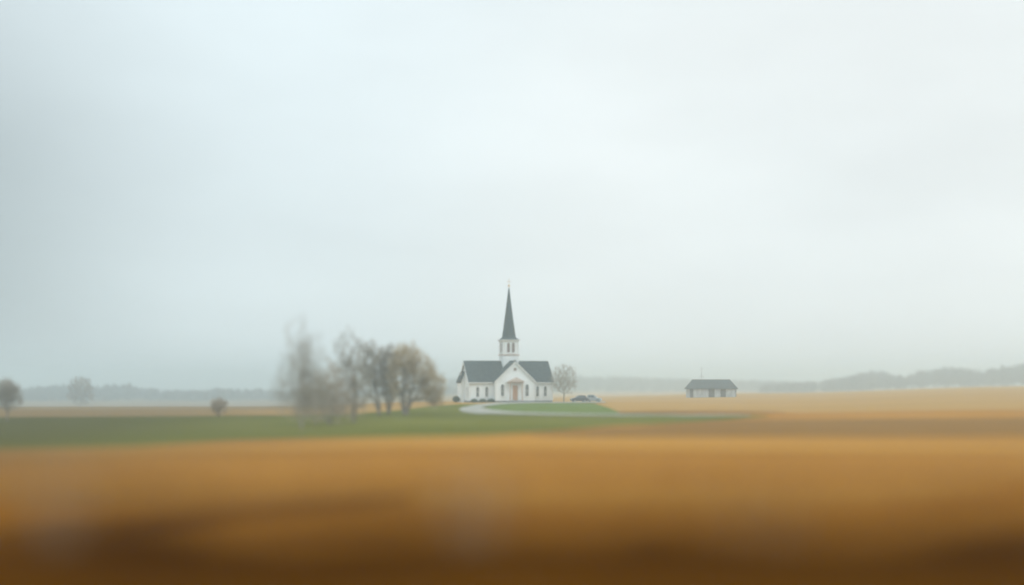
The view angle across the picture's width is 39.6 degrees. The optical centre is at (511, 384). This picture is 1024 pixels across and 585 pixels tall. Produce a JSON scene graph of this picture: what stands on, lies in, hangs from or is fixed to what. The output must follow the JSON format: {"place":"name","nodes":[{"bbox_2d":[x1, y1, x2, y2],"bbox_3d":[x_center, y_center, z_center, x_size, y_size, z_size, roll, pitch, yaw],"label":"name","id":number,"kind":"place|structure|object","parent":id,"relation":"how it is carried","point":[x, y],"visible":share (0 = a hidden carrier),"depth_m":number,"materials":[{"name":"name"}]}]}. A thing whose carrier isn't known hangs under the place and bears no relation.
{"place":"outdoors","nodes":[
{"label":"outdoors","id":0,"kind":"place"},
{"bbox_2d":[0,403,764,448],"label":"meadow","id":1,"kind":"structure","parent":0,"point":[72,432],"depth_m":185.84,"materials":[{"name":"green plant"}]},
{"bbox_2d":[0,377,23,420],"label":"bare tree","id":2,"kind":"object","parent":1,"relation":"on","point":[7,389],"visible":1,"depth_m":213.66,"materials":[{"name":"grey plant"}]},
{"bbox_2d":[208,397,229,415],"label":"round bush","id":3,"kind":"object","parent":1,"relation":"on","point":[216,405],"visible":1,"depth_m":221.63,"materials":[{"name":"grey plant"}]},
{"bbox_2d":[295,354,366,424],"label":"bare tree","id":4,"kind":"object","parent":1,"relation":"on","point":[333,398],"visible":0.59,"depth_m":189.67,"materials":[{"name":"grey plant"}]},
{"bbox_2d":[330,327,373,422],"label":"bare tree","id":5,"kind":"object","parent":1,"relation":"on","point":[352,384],"visible":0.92,"depth_m":191.84,"materials":[{"name":"grey plant"}]},
{"bbox_2d":[353,339,387,414],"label":"bare tree","id":6,"kind":"object","parent":1,"relation":"on","point":[371,374],"visible":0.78,"depth_m":212.80,"materials":[{"name":"grey plant"}]},
{"bbox_2d":[376,341,401,414],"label":"bare tree","id":7,"kind":"object","parent":1,"relation":"on","point":[385,393],"visible":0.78,"depth_m":213.64,"materials":[{"name":"grey plant"}]},
{"bbox_2d":[384,341,447,414],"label":"bare tree","id":8,"kind":"object","parent":1,"relation":"on","point":[409,364],"visible":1,"depth_m":211.52,"materials":[{"name":"brown plant"}]},
{"bbox_2d":[619,411,771,412],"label":"field edge","id":9,"kind":"object","parent":1,"relation":"on","point":[694,411],"visible":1,"depth_m":222.60,"materials":[{"name":"brown soil"}]},
{"bbox_2d":[0,386,1023,514],"bbox_3d":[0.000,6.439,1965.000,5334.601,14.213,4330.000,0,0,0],"label":"ground","id":10,"kind":"structure","parent":0,"point":[965,402],"depth_m":102.63,"materials":[{"name":"yellow plant"}]},
{"bbox_2d":[34,460,88,529],"bbox_3d":[-9.827,3.140,31.034,1.175,3.021,1.153,0,0,0],"label":"reed clump","id":11,"kind":"object","parent":10,"relation":"on","point":[67,503],"visible":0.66,"depth_m":30.88,"materials":[{"name":"beige plant"}]},
{"bbox_2d":[65,376,95,406],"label":"bare tree","id":12,"kind":"object","parent":10,"relation":"on","point":[79,390],"visible":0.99,"depth_m":699.06,"materials":[{"name":"grey plant"}]},
{"bbox_2d":[2,382,456,400],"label":"distant wood","id":13,"kind":"object","parent":10,"relation":"on","point":[107,392],"visible":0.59,"depth_m":1160.97,"materials":[{"name":"plant"}]},
{"bbox_2d":[269,312,346,429],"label":"bare tree","id":14,"kind":"object","parent":10,"relation":"on","point":[307,395],"visible":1,"depth_m":171.84,"materials":[{"name":"grey plant"}]},
{"bbox_2d":[452,396,458,401],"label":"shrub","id":15,"kind":"object","parent":10,"relation":"on","point":[455,398],"visible":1,"depth_m":302.62,"materials":[{"name":"green plant"}]},
{"bbox_2d":[445,461,498,529],"bbox_3d":[-0.934,3.136,30.867,1.385,3.028,1.326,0,0,0],"label":"reed clump","id":16,"kind":"object","parent":10,"relation":"on","point":[481,500],"visible":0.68,"depth_m":30.86,"materials":[{"name":"beige plant"}]},
{"bbox_2d":[456,281,554,401],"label":"church","id":17,"kind":"structure","parent":10,"relation":"on","point":[508,376],"depth_m":300.89,"materials":[{"name":"white wood"}]},
{"bbox_2d":[475,386,479,397],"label":"window","id":18,"kind":"structure","parent":17,"relation":"in","point":[477,388],"depth_m":298.04,"materials":[{"name":"grey glass"}]},
{"bbox_2d":[484,386,488,397],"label":"window","id":19,"kind":"structure","parent":17,"relation":"in","point":[486,388],"depth_m":298.55,"materials":[{"name":"grey glass"}]},
{"bbox_2d":[500,384,504,396],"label":"window","id":20,"kind":"structure","parent":17,"relation":"in","point":[502,388],"depth_m":297.82,"materials":[{"name":"grey glass"}]},
{"bbox_2d":[512,384,518,399],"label":"door","id":21,"kind":"structure","parent":17,"relation":"in","point":[515,389],"depth_m":298.48,"materials":[{"name":"wood"}]},
{"bbox_2d":[525,384,528,396],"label":"window","id":22,"kind":"structure","parent":17,"relation":"in","point":[526,386],"depth_m":299.21,"materials":[{"name":"grey glass"}]},
{"bbox_2d":[536,386,538,396],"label":"window","id":23,"kind":"structure","parent":17,"relation":"in","point":[537,387],"depth_m":301.41,"materials":[{"name":"grey glass"}]},
{"bbox_2d":[543,386,546,396],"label":"window","id":24,"kind":"structure","parent":17,"relation":"in","point":[545,387],"depth_m":301.85,"materials":[{"name":"grey glass"}]},
{"bbox_2d":[0,502,1023,584],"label":"dry weeds","id":25,"kind":"object","parent":10,"relation":"on","point":[108,550],"visible":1,"depth_m":19.67,"materials":[{"name":"brown plant"}]},
{"bbox_2d":[0,458,1023,544],"bbox_3d":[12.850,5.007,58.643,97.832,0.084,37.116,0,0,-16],"label":"brown stubble","id":26,"kind":"object","parent":10,"relation":"on","point":[925,500],"visible":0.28,"depth_m":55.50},
{"bbox_2d":[0,490,410,537],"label":"wheel track","id":27,"kind":"structure","parent":26,"relation":"on","point":[310,503],"depth_m":58.01,"materials":[{"name":"soil"}]},
{"bbox_2d":[549,365,578,401],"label":"bare tree","id":28,"kind":"object","parent":10,"relation":"on","point":[559,380],"visible":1,"depth_m":297.68,"materials":[{"name":"grey plant"}]},
{"bbox_2d":[570,395,587,401],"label":"parked car","id":29,"kind":"object","parent":10,"relation":"on","point":[583,398],"visible":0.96,"depth_m":337.28,"materials":[{"name":"paint"}]},
{"bbox_2d":[587,395,601,401],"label":"parked car","id":30,"kind":"object","parent":10,"relation":"on","point":[592,398],"visible":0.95,"depth_m":340.20,"materials":[{"name":"paint"}]},
{"bbox_2d":[446,375,821,391],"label":"distant wood","id":31,"kind":"object","parent":10,"relation":"on","point":[608,384],"visible":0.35,"depth_m":1513.59,"materials":[{"name":"plant"}]},
{"bbox_2d":[684,375,737,397],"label":"barn","id":32,"kind":"structure","parent":10,"relation":"on","point":[696,388],"depth_m":450.29,"materials":[{"name":"stone"}]},
{"bbox_2d":[709,389,713,396],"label":"door","id":33,"kind":"structure","parent":32,"relation":"in","point":[711,391],"depth_m":450.04,"materials":[{"name":"grey wood"}]},
{"bbox_2d":[721,389,724,396],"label":"door","id":34,"kind":"structure","parent":32,"relation":"in","point":[722,390],"depth_m":450.15,"materials":[{"name":"grey wood"}]},
{"bbox_2d":[720,475,798,527],"bbox_3d":[5.459,3.320,31.029,1.755,2.662,1.506,0,0,44],"label":"reed clump","id":35,"kind":"object","parent":10,"relation":"on","point":[729,500],"visible":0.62,"depth_m":31.27,"materials":[{"name":"beige plant"}]},
{"bbox_2d":[758,363,1023,392],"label":"distant wood","id":36,"kind":"object","parent":10,"relation":"on","point":[950,376],"visible":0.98,"depth_m":1160.66,"materials":[{"name":"plant"}]},
{"bbox_2d":[0,0,1023,388],"label":"sky","id":37,"kind":"structure","parent":0,"point":[759,190],"materials":[{"name":"white"}]},
{"bbox_2d":[466,401,605,408],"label":"church path","id":38,"kind":"structure","parent":0,"point":[478,405],"depth_m":281.86,"materials":[{"name":"grey gravel"}]},
{"bbox_2d":[488,403,618,413],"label":"lawn","id":39,"kind":"structure","parent":0,"point":[585,408],"depth_m":239.79,"materials":[{"name":"green plant"}]},
{"bbox_2d":[459,407,728,415],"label":"driveway","id":40,"kind":"structure","parent":0,"point":[477,410],"depth_m":212.85,"materials":[{"name":"grey gravel"}]},
{"bbox_2d":[533,418,1023,436],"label":"ploughed strip","id":41,"kind":"object","parent":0,"point":[916,427],"visible":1,"depth_m":156.01,"materials":[{"name":"brown soil"}]}
]}

